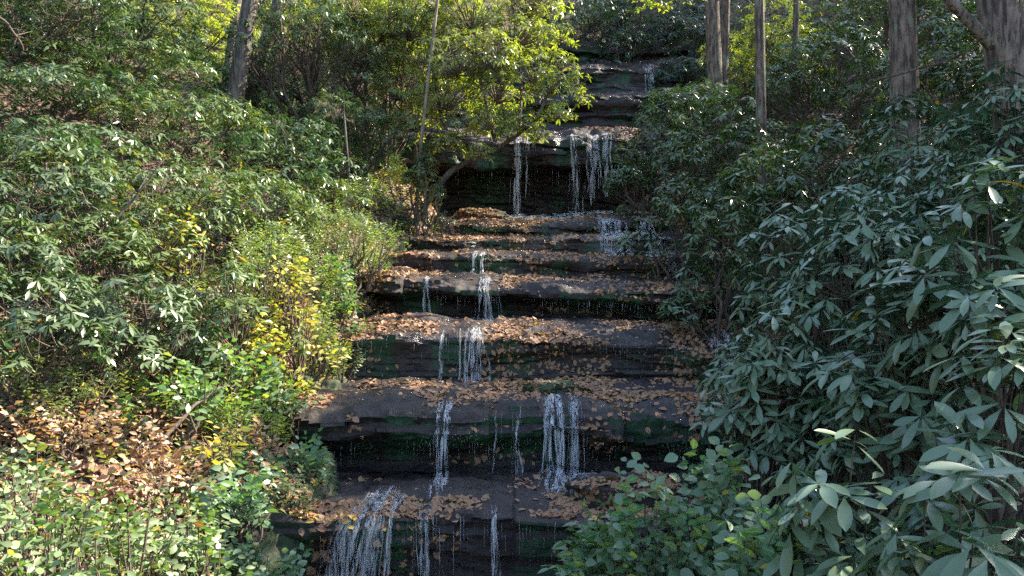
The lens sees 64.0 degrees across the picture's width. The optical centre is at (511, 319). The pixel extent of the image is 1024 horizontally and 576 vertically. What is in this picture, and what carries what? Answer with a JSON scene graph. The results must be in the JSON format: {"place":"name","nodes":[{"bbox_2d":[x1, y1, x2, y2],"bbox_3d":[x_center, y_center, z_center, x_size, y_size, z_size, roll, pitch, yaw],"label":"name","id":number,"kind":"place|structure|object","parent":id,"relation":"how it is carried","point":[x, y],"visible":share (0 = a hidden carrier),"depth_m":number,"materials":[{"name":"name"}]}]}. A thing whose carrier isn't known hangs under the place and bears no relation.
{"place":"outdoors","nodes":[
{"label":"outdoors","id":0,"kind":"place"},
{"bbox_2d":[0,0,1023,575],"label":"hillside","id":1,"kind":"structure","parent":0,"point":[28,118],"depth_m":14.14,"materials":[{"name":"soil"}]},
{"bbox_2d":[0,232,104,317],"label":"rhododendron shrub","id":2,"kind":"object","parent":1,"relation":"on","point":[8,250],"visible":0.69,"depth_m":7.33,"materials":[{"name":"green plant"}]},
{"bbox_2d":[0,478,111,575],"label":"leafy plant","id":3,"kind":"object","parent":1,"relation":"on","point":[18,544],"visible":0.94,"depth_m":3.67,"materials":[{"name":"green plant"}]},
{"bbox_2d":[0,379,127,471],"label":"autumn shrub","id":4,"kind":"object","parent":1,"relation":"on","point":[84,432],"visible":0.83,"depth_m":6.03,"materials":[{"name":"brown plant"}]},
{"bbox_2d":[0,339,132,461],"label":"leafy shrub","id":5,"kind":"object","parent":1,"relation":"on","point":[84,393],"visible":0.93,"depth_m":6.23,"materials":[{"name":"green plant"}]},
{"bbox_2d":[0,434,134,575],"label":"leafy plant","id":6,"kind":"object","parent":1,"relation":"on","point":[31,478],"visible":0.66,"depth_m":4.41,"materials":[{"name":"green plant"}]},
{"bbox_2d":[0,0,141,62],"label":"rhododendron shrub","id":7,"kind":"object","parent":1,"relation":"on","point":[62,19],"visible":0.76,"depth_m":12.66,"materials":[{"name":"green plant"}]},
{"bbox_2d":[0,112,151,200],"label":"rhododendron shrub","id":8,"kind":"object","parent":1,"relation":"on","point":[59,141],"visible":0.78,"depth_m":10.00,"materials":[{"name":"green plant"}]},
{"bbox_2d":[0,163,162,269],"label":"rhododendron shrub","id":9,"kind":"object","parent":1,"relation":"on","point":[74,187],"visible":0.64,"depth_m":8.50,"materials":[{"name":"green plant"}]},
{"bbox_2d":[0,48,163,121],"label":"rhododendron shrub","id":10,"kind":"object","parent":1,"relation":"on","point":[63,77],"visible":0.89,"depth_m":11.32,"materials":[{"name":"green plant"}]},
{"bbox_2d":[0,257,173,432],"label":"rhododendron shrub","id":11,"kind":"object","parent":1,"relation":"on","point":[100,355],"visible":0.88,"depth_m":6.52,"materials":[{"name":"green plant"}]},
{"bbox_2d":[49,526,137,575],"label":"leafy plant","id":12,"kind":"object","parent":1,"relation":"on","point":[91,571],"visible":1,"depth_m":3.32,"materials":[{"name":"green plant"}]},
{"bbox_2d":[0,203,206,328],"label":"rhododendron shrub","id":13,"kind":"object","parent":1,"relation":"on","point":[128,246],"visible":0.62,"depth_m":8.08,"materials":[{"name":"green plant"}]},
{"bbox_2d":[0,0,215,70],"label":"rhododendron shrub","id":14,"kind":"object","parent":1,"relation":"on","point":[145,29],"visible":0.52,"depth_m":14.47,"materials":[{"name":"green plant"}]},
{"bbox_2d":[18,480,203,575],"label":"leafy plant","id":15,"kind":"object","parent":1,"relation":"on","point":[156,528],"visible":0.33,"depth_m":4.71,"materials":[{"name":"green plant"}]},
{"bbox_2d":[1,269,228,401],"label":"rhododendron shrub","id":16,"kind":"object","parent":1,"relation":"on","point":[177,320],"visible":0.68,"depth_m":7.16,"materials":[{"name":"green plant"}]},
{"bbox_2d":[15,36,221,95],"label":"rhododendron shrub","id":17,"kind":"object","parent":1,"relation":"on","point":[95,62],"visible":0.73,"depth_m":13.13,"materials":[{"name":"green plant"}]},
{"bbox_2d":[68,490,196,575],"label":"leafy plant","id":18,"kind":"object","parent":1,"relation":"on","point":[137,539],"visible":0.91,"depth_m":4.09,"materials":[{"name":"green plant"}]},
{"bbox_2d":[0,141,267,276],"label":"rhododendron shrub","id":19,"kind":"object","parent":1,"relation":"on","point":[166,202],"visible":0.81,"depth_m":9.45,"materials":[{"name":"green plant"}]},
{"bbox_2d":[87,415,226,538],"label":"autumn shrub","id":20,"kind":"object","parent":1,"relation":"on","point":[170,462],"visible":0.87,"depth_m":5.89,"materials":[{"name":"brown plant"}]},
{"bbox_2d":[70,76,270,163],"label":"rhododendron shrub","id":21,"kind":"object","parent":1,"relation":"on","point":[169,107],"visible":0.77,"depth_m":12.20,"materials":[{"name":"green plant"}]},
{"bbox_2d":[110,352,232,453],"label":"leafy shrub","id":22,"kind":"object","parent":1,"relation":"on","point":[175,398],"visible":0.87,"depth_m":6.83,"materials":[{"name":"green plant"}]},
{"bbox_2d":[111,476,259,575],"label":"leafy plant","id":23,"kind":"object","parent":1,"relation":"on","point":[175,506],"visible":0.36,"depth_m":5.22,"materials":[{"name":"green plant"}]},
{"bbox_2d":[155,201,215,340],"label":"autumn shrub","id":24,"kind":"object","parent":1,"relation":"on","point":[203,251],"visible":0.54,"depth_m":9.00,"materials":[{"name":"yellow plant"}]},
{"bbox_2d":[105,0,270,66],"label":"tree","id":25,"kind":"object","parent":1,"relation":"on","point":[211,39],"visible":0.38,"depth_m":17.48,"materials":[{"name":"green plant"}]},
{"bbox_2d":[156,501,254,575],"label":"leafy plant","id":26,"kind":"object","parent":1,"relation":"on","point":[206,551],"visible":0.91,"depth_m":4.85,"materials":[{"name":"green plant"}]},
{"bbox_2d":[169,421,249,476],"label":"autumn shrub","id":27,"kind":"object","parent":1,"relation":"on","point":[230,463],"visible":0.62,"depth_m":6.60,"materials":[{"name":"yellow plant"}]},
{"bbox_2d":[0,168,439,575],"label":"ground plants","id":28,"kind":"object","parent":1,"relation":"on","point":[145,418],"visible":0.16,"depth_m":6.69,"materials":[{"name":"green plant"}]},
{"bbox_2d":[140,254,310,402],"bbox_3d":[-2.854,0.143,8.263,1.747,1.622,1.510,0,0,36],"label":"rhododendron shrub","id":29,"kind":"object","parent":1,"relation":"on","point":[228,308],"visible":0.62,"depth_m":8.08,"materials":[{"name":"green plant"}]},
{"bbox_2d":[174,525,277,575],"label":"leafy shrub","id":30,"kind":"object","parent":1,"relation":"on","point":[238,561],"visible":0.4,"depth_m":5.71,"materials":[{"name":"green plant"}]},
{"bbox_2d":[154,329,301,448],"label":"leafy shrub","id":31,"kind":"object","parent":1,"relation":"on","point":[243,376],"visible":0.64,"depth_m":7.56,"materials":[{"name":"green plant"}]},
{"bbox_2d":[223,0,258,129],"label":"tree","id":32,"kind":"object","parent":1,"relation":"on","point":[238,76],"visible":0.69,"depth_m":14.88,"materials":[{"name":"grey plant"}]},
{"bbox_2d":[192,384,297,460],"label":"leafy shrub","id":33,"kind":"object","parent":1,"relation":"on","point":[220,422],"visible":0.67,"depth_m":7.20,"materials":[{"name":"green plant"}]},
{"bbox_2d":[163,160,346,270],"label":"rhododendron shrub","id":34,"kind":"object","parent":1,"relation":"on","point":[289,192],"visible":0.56,"depth_m":10.97,"materials":[{"name":"green plant"}]},
{"bbox_2d":[173,442,342,575],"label":"boulder","id":35,"kind":"object","parent":1,"relation":"on","point":[276,543],"visible":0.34,"depth_m":6.58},
{"bbox_2d":[189,464,285,559],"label":"leafy shrub","id":36,"kind":"object","parent":35,"relation":"on","point":[244,500],"visible":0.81,"depth_m":6.03,"materials":[{"name":"green plant"}]},
{"bbox_2d":[237,312,297,439],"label":"autumn shrub","id":37,"kind":"object","parent":1,"relation":"on","point":[261,339],"visible":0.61,"depth_m":8.20,"materials":[{"name":"yellow plant"}]},
{"bbox_2d":[198,215,345,362],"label":"leaved bush","id":38,"kind":"object","parent":1,"relation":"on","point":[265,265],"visible":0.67,"depth_m":9.69,"materials":[{"name":"green plant"}]},
{"bbox_2d":[236,355,323,448],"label":"leafy shrub","id":39,"kind":"object","parent":1,"relation":"on","point":[277,382],"visible":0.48,"depth_m":7.83,"materials":[{"name":"green plant"}]},
{"bbox_2d":[210,114,367,191],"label":"rhododendron shrub","id":40,"kind":"object","parent":1,"relation":"on","point":[289,135],"visible":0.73,"depth_m":13.67,"materials":[{"name":"green plant"}]},
{"bbox_2d":[258,249,351,398],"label":"autumn shrub","id":41,"kind":"object","parent":1,"relation":"on","point":[301,383],"visible":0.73,"depth_m":8.64,"materials":[{"name":"yellow plant"}]},
{"bbox_2d":[218,0,398,143],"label":"rhododendron shrub","id":42,"kind":"object","parent":1,"relation":"on","point":[307,65],"visible":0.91,"depth_m":15.89,"materials":[{"name":"green plant"}]},
{"bbox_2d":[266,177,379,227],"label":"rhododendron shrub","id":43,"kind":"object","parent":1,"relation":"on","point":[339,193],"visible":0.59,"depth_m":12.87,"materials":[{"name":"green plant"}]},
{"bbox_2d":[284,304,365,383],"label":"leaved bush","id":44,"kind":"object","parent":1,"relation":"on","point":[324,330],"visible":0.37,"depth_m":9.22,"materials":[{"name":"bark"},{"name":"yellow leaf"}]},
{"bbox_2d":[301,252,374,364],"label":"leafy shrub","id":45,"kind":"object","parent":1,"relation":"on","point":[349,283],"visible":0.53,"depth_m":10.33,"materials":[{"name":"green plant"}]},
{"bbox_2d":[278,197,411,318],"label":"leaved bush","id":46,"kind":"object","parent":1,"relation":"on","point":[364,247],"visible":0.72,"depth_m":11.27,"materials":[{"name":"green plant"}]},
{"bbox_2d":[298,88,421,181],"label":"rhododendron shrub","id":47,"kind":"object","parent":1,"relation":"on","point":[384,123],"visible":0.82,"depth_m":15.77,"materials":[{"name":"green plant"}]},
{"bbox_2d":[307,0,480,172],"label":"rhododendron shrub","id":48,"kind":"object","parent":1,"relation":"on","point":[364,105],"visible":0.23,"depth_m":17.73,"materials":[{"name":"green plant"}]},
{"bbox_2d":[362,156,443,228],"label":"autumn shrub","id":49,"kind":"object","parent":1,"relation":"on","point":[398,174],"visible":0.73,"depth_m":15.29,"materials":[{"name":"green plant"}]},
{"bbox_2d":[395,143,457,235],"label":"rhododendron shrub","id":50,"kind":"object","parent":1,"relation":"on","point":[439,193],"visible":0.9,"depth_m":15.21,"materials":[{"name":"green plant"}]},
{"bbox_2d":[320,0,594,211],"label":"arching tree","id":51,"kind":"object","parent":1,"relation":"on","point":[442,61],"visible":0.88,"depth_m":16.40,"materials":[{"name":"green plant"}]},
{"bbox_2d":[221,465,789,575],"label":"rock ledge","id":52,"kind":"object","parent":1,"relation":"on","point":[527,552],"visible":0.31,"depth_m":6.69,"materials":[{"name":"stone"}]},
{"bbox_2d":[287,428,336,490],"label":"leafy shrub","id":53,"kind":"object","parent":52,"relation":"on","point":[316,458],"visible":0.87,"depth_m":7.12,"materials":[{"name":"green plant"}]},
{"bbox_2d":[161,41,789,575],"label":"fallen leaves","id":54,"kind":"object","parent":52,"relation":"on","point":[569,505],"depth_m":9.84,"materials":[{"name":"plant"}]},
{"bbox_2d":[564,471,684,507],"bbox_3d":[0.998,1.543,7.237,1.063,0.377,0.782,0,0,0],"label":"rock slab","id":55,"kind":"object","parent":52,"relation":"on","point":[606,489],"visible":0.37,"depth_m":6.95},
{"bbox_2d":[241,376,780,472],"bbox_3d":[0.135,1.149,9.320,6.825,1.011,2.791,0,0,0],"label":"rock ledge","id":56,"kind":"object","parent":1,"relation":"on","point":[397,432],"visible":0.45,"depth_m":8.38,"materials":[{"name":"stone"}]},
{"bbox_2d":[0,0,1023,467],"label":"undergrowth","id":57,"kind":"object","parent":1,"relation":"on","point":[266,106],"visible":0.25,"depth_m":13.11,"materials":[{"name":"green plant"}]},
{"bbox_2d":[0,114,1023,575],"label":"leaf litter","id":58,"kind":"object","parent":1,"relation":"on","point":[94,454],"visible":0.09,"depth_m":6.99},
{"bbox_2d":[287,311,776,381],"bbox_3d":[0.231,0.329,11.307,7.369,1.059,2.963,0,0,0],"label":"rock ledge","id":59,"kind":"object","parent":1,"relation":"on","point":[415,354],"visible":0.41,"depth_m":10.20,"materials":[{"name":"stone"}]},
{"bbox_2d":[396,125,669,214],"bbox_3d":[0.507,-3.912,21.266,6.750,3.069,3.426,0,0,0],"label":"rock ledge","id":60,"kind":"object","parent":1,"relation":"on","point":[551,169],"visible":0.57,"depth_m":21.06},
{"bbox_2d":[399,232,706,253],"bbox_3d":[0.887,-1.445,15.807,7.387,0.756,2.004,0,0,0],"label":"rock ledge","id":61,"kind":"object","parent":1,"relation":"on","point":[579,244],"visible":0.4,"depth_m":15.09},
{"bbox_2d":[431,211,680,236],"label":"rock ledge","id":62,"kind":"object","parent":1,"relation":"on","point":[558,228],"visible":0.33,"depth_m":16.27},
{"bbox_2d":[431,88,683,131],"bbox_3d":[1.248,-5.974,23.356,6.915,1.903,2.241,0,0,0],"label":"rock ledge","id":63,"kind":"object","parent":1,"relation":"on","point":[615,108],"visible":0.33,"depth_m":22.53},
{"bbox_2d":[353,267,768,319],"bbox_3d":[0.736,-0.397,12.768,7.549,1.203,2.169,0,0,0],"label":"rock ledge","id":64,"kind":"object","parent":1,"relation":"on","point":[459,295],"visible":0.52,"depth_m":12.14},
{"bbox_2d":[508,0,632,60],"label":"rhododendron shrub","id":65,"kind":"object","parent":1,"relation":"on","point":[578,14],"visible":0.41,"depth_m":26.45,"materials":[{"name":"green plant"}]},
{"bbox_2d":[381,248,760,279],"bbox_3d":[0.887,-0.992,14.364,7.913,0.734,2.187,0,0,0],"label":"rock ledge","id":66,"kind":"object","parent":1,"relation":"on","point":[583,265],"visible":0.44,"depth_m":13.46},
{"bbox_2d":[460,56,695,93],"bbox_3d":[1.855,-7.531,25.286,7.055,1.984,2.744,0,0,0],"label":"rock ledge","id":67,"kind":"object","parent":1,"relation":"on","point":[606,75],"visible":0.47,"depth_m":24.30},
{"bbox_2d":[479,36,688,63],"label":"rock ledge","id":68,"kind":"object","parent":1,"relation":"on","point":[586,50],"visible":0.3,"depth_m":26.12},
{"bbox_2d":[542,497,638,575],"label":"round leaved bush","id":69,"kind":"object","parent":1,"relation":"on","point":[587,533],"visible":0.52,"depth_m":4.24,"materials":[{"name":"green plant"}]},
{"bbox_2d":[537,452,694,575],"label":"round leaved bush","id":70,"kind":"object","parent":1,"relation":"on","point":[623,534],"visible":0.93,"depth_m":4.01,"materials":[{"name":"green plant"}]},
{"bbox_2d":[579,28,654,65],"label":"rhododendron shrub","id":71,"kind":"object","parent":1,"relation":"on","point":[630,43],"visible":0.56,"depth_m":25.79,"materials":[{"name":"green plant"}]},
{"bbox_2d":[572,0,704,46],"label":"rhododendron shrub","id":72,"kind":"object","parent":1,"relation":"on","point":[636,21],"visible":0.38,"depth_m":26.79,"materials":[{"name":"green plant"}]},
{"bbox_2d":[600,87,702,220],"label":"rhododendron shrub","id":73,"kind":"object","parent":1,"relation":"on","point":[611,185],"visible":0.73,"depth_m":16.65,"materials":[{"name":"green plant"}]},
{"bbox_2d":[613,172,735,283],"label":"rhododendron shrub","id":74,"kind":"object","parent":1,"relation":"on","point":[675,210],"visible":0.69,"depth_m":13.06,"materials":[{"name":"green plant"}]},
{"bbox_2d":[644,55,706,92],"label":"rhododendron shrub","id":75,"kind":"object","parent":1,"relation":"on","point":[686,66],"visible":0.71,"depth_m":23.56,"materials":[{"name":"green plant"}]},
{"bbox_2d":[619,436,761,575],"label":"round leaved bush","id":76,"kind":"object","parent":1,"relation":"on","point":[708,520],"visible":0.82,"depth_m":3.94,"materials":[{"name":"green plant"}]},
{"bbox_2d":[634,12,749,59],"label":"rhododendron shrub","id":77,"kind":"object","parent":1,"relation":"on","point":[691,34],"visible":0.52,"depth_m":25.66,"materials":[{"name":"green plant"}]},
{"bbox_2d":[652,77,746,184],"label":"rhododendron shrub","id":78,"kind":"object","parent":1,"relation":"on","point":[686,107],"visible":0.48,"depth_m":17.19,"materials":[{"name":"green plant"}]},
{"bbox_2d":[645,84,797,251],"bbox_3d":[3.687,-2.557,14.470,2.730,3.223,2.824,0,0,21],"label":"rhododendron shrub","id":79,"kind":"object","parent":1,"relation":"on","point":[696,142],"visible":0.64,"depth_m":14.36,"materials":[{"name":"green plant"}]},
{"bbox_2d":[657,185,789,340],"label":"rhododendron shrub","id":80,"kind":"object","parent":1,"relation":"on","point":[673,307],"visible":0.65,"depth_m":10.69,"materials":[{"name":"green plant"}]},
{"bbox_2d":[703,0,825,163],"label":"tree","id":81,"kind":"object","parent":1,"relation":"on","point":[713,47],"visible":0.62,"depth_m":18.86,"materials":[{"name":"brown plant"}]},
{"bbox_2d":[699,141,830,285],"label":"rhododendron shrub","id":82,"kind":"object","parent":1,"relation":"on","point":[730,178],"visible":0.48,"depth_m":12.09,"materials":[{"name":"green plant"}]},
{"bbox_2d":[708,474,827,575],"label":"round leaved bush","id":83,"kind":"object","parent":1,"relation":"on","point":[747,551],"visible":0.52,"depth_m":3.30,"materials":[{"name":"green plant"}]},
{"bbox_2d":[683,296,858,562],"bbox_3d":[1.822,1.258,5.561,1.218,2.837,1.332,0,0,0],"label":"rhododendron shrub","id":84,"kind":"object","parent":1,"relation":"on","point":[764,414],"visible":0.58,"depth_m":5.48,"materials":[{"name":"green plant"}]},
{"bbox_2d":[697,0,850,133],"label":"rhododendron shrub","id":85,"kind":"object","parent":1,"relation":"on","point":[749,56],"visible":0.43,"depth_m":20.33,"materials":[{"name":"green plant"}]},
{"bbox_2d":[695,200,894,498],"bbox_3d":[2.472,0.311,7.180,1.718,2.717,2.070,0,0,-39],"label":"rhododendron shrub","id":86,"kind":"object","parent":1,"relation":"on","point":[712,373],"visible":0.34,"depth_m":7.16,"materials":[{"name":"green plant"}]},
{"bbox_2d":[743,15,889,150],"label":"rhododendron shrub","id":87,"kind":"object","parent":1,"relation":"on","point":[799,71],"visible":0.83,"depth_m":15.57,"materials":[{"name":"green plant"}]},
{"bbox_2d":[754,0,888,254],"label":"tree","id":88,"kind":"object","parent":1,"relation":"on","point":[760,82],"visible":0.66,"depth_m":13.33,"materials":[{"name":"brown plant"}]},
{"bbox_2d":[737,114,917,259],"bbox_3d":[4.465,-1.615,11.282,2.569,2.367,2.509,0,0,35],"label":"rhododendron shrub","id":89,"kind":"object","parent":1,"relation":"on","point":[761,209],"visible":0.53,"depth_m":11.02,"materials":[{"name":"green plant"}]},
{"bbox_2d":[745,429,914,575],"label":"rhododendron shrub","id":90,"kind":"object","parent":1,"relation":"on","point":[832,510],"visible":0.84,"depth_m":3.10,"materials":[{"name":"green plant"}]},
{"bbox_2d":[742,187,989,543],"bbox_3d":[2.509,0.443,6.057,1.692,2.863,1.670,0,0,0],"label":"rhododendron shrub","id":91,"kind":"object","parent":1,"relation":"on","point":[817,313],"visible":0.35,"depth_m":5.89,"materials":[{"name":"green plant"}]},
{"bbox_2d":[765,319,988,575],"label":"rhododendron shrub","id":92,"kind":"object","parent":1,"relation":"on","point":[889,446],"visible":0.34,"depth_m":4.39,"materials":[{"name":"green plant"}]},
{"bbox_2d":[799,0,975,82],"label":"rhododendron shrub","id":93,"kind":"object","parent":1,"relation":"on","point":[883,21],"visible":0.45,"depth_m":18.59,"materials":[{"name":"green plant"}]},
{"bbox_2d":[766,174,1019,344],"bbox_3d":[3.515,-0.175,7.310,2.269,2.231,2.194,0,0,0],"label":"rhododendron shrub","id":94,"kind":"object","parent":1,"relation":"on","point":[892,196],"visible":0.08,"depth_m":7.19,"materials":[{"name":"green plant"}]},
{"bbox_2d":[767,259,1023,546],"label":"rhododendron shrub","id":95,"kind":"object","parent":1,"relation":"on","point":[831,356],"visible":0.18,"depth_m":5.11,"materials":[{"name":"green plant"}]},
{"bbox_2d":[812,88,992,228],"bbox_3d":[4.518,-1.322,9.416,2.181,2.692,2.116,0,0,0],"label":"rhododendron shrub","id":96,"kind":"object","parent":1,"relation":"on","point":[920,112],"visible":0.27,"depth_m":9.35,"materials":[{"name":"green plant"}]},
{"bbox_2d":[888,0,920,241],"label":"tree","id":97,"kind":"object","parent":1,"relation":"on","point":[903,36],"visible":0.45,"depth_m":10.66,"materials":[{"name":"brown plant"}]},
{"bbox_2d":[851,40,988,160],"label":"rhododendron shrub","id":98,"kind":"object","parent":1,"relation":"on","point":[957,86],"visible":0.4,"depth_m":12.21,"materials":[{"name":"green plant"}]},
{"bbox_2d":[823,155,1023,560],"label":"rhododendron shrub","id":99,"kind":"object","parent":1,"relation":"on","point":[971,307],"visible":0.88,"depth_m":4.25,"materials":[{"name":"green plant"}]},
{"bbox_2d":[839,137,1023,411],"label":"rhododendron shrub","id":100,"kind":"object","parent":1,"relation":"on","point":[951,165],"visible":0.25,"depth_m":6.33,"materials":[{"name":"green plant"}]},
{"bbox_2d":[848,446,1023,575],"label":"rhododendron shrub","id":101,"kind":"object","parent":1,"relation":"on","point":[902,557],"visible":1,"depth_m":2.69,"materials":[{"name":"green plant"}]},
{"bbox_2d":[873,321,1023,575],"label":"rhododendron shrub","id":102,"kind":"object","parent":1,"relation":"on","point":[991,359],"visible":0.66,"depth_m":3.40,"materials":[{"name":"green plant"}]},
{"bbox_2d":[879,102,1023,290],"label":"rhododendron shrub","id":103,"kind":"object","parent":1,"relation":"on","point":[986,136],"visible":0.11,"depth_m":8.07,"materials":[{"name":"green plant"}]},
{"bbox_2d":[911,59,1023,265],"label":"rhododendron shrub","id":104,"kind":"object","parent":1,"relation":"on","point":[1011,124],"visible":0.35,"depth_m":7.40,"materials":[{"name":"green plant"}]},
{"bbox_2d":[917,0,1023,119],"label":"rhododendron shrub","id":105,"kind":"object","parent":1,"relation":"on","point":[959,31],"visible":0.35,"depth_m":14.21,"materials":[{"name":"green plant"}]},
{"bbox_2d":[942,0,1023,214],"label":"tree","id":106,"kind":"object","parent":1,"relation":"on","point":[996,30],"visible":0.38,"depth_m":8.24,"materials":[{"name":"brown plant"}]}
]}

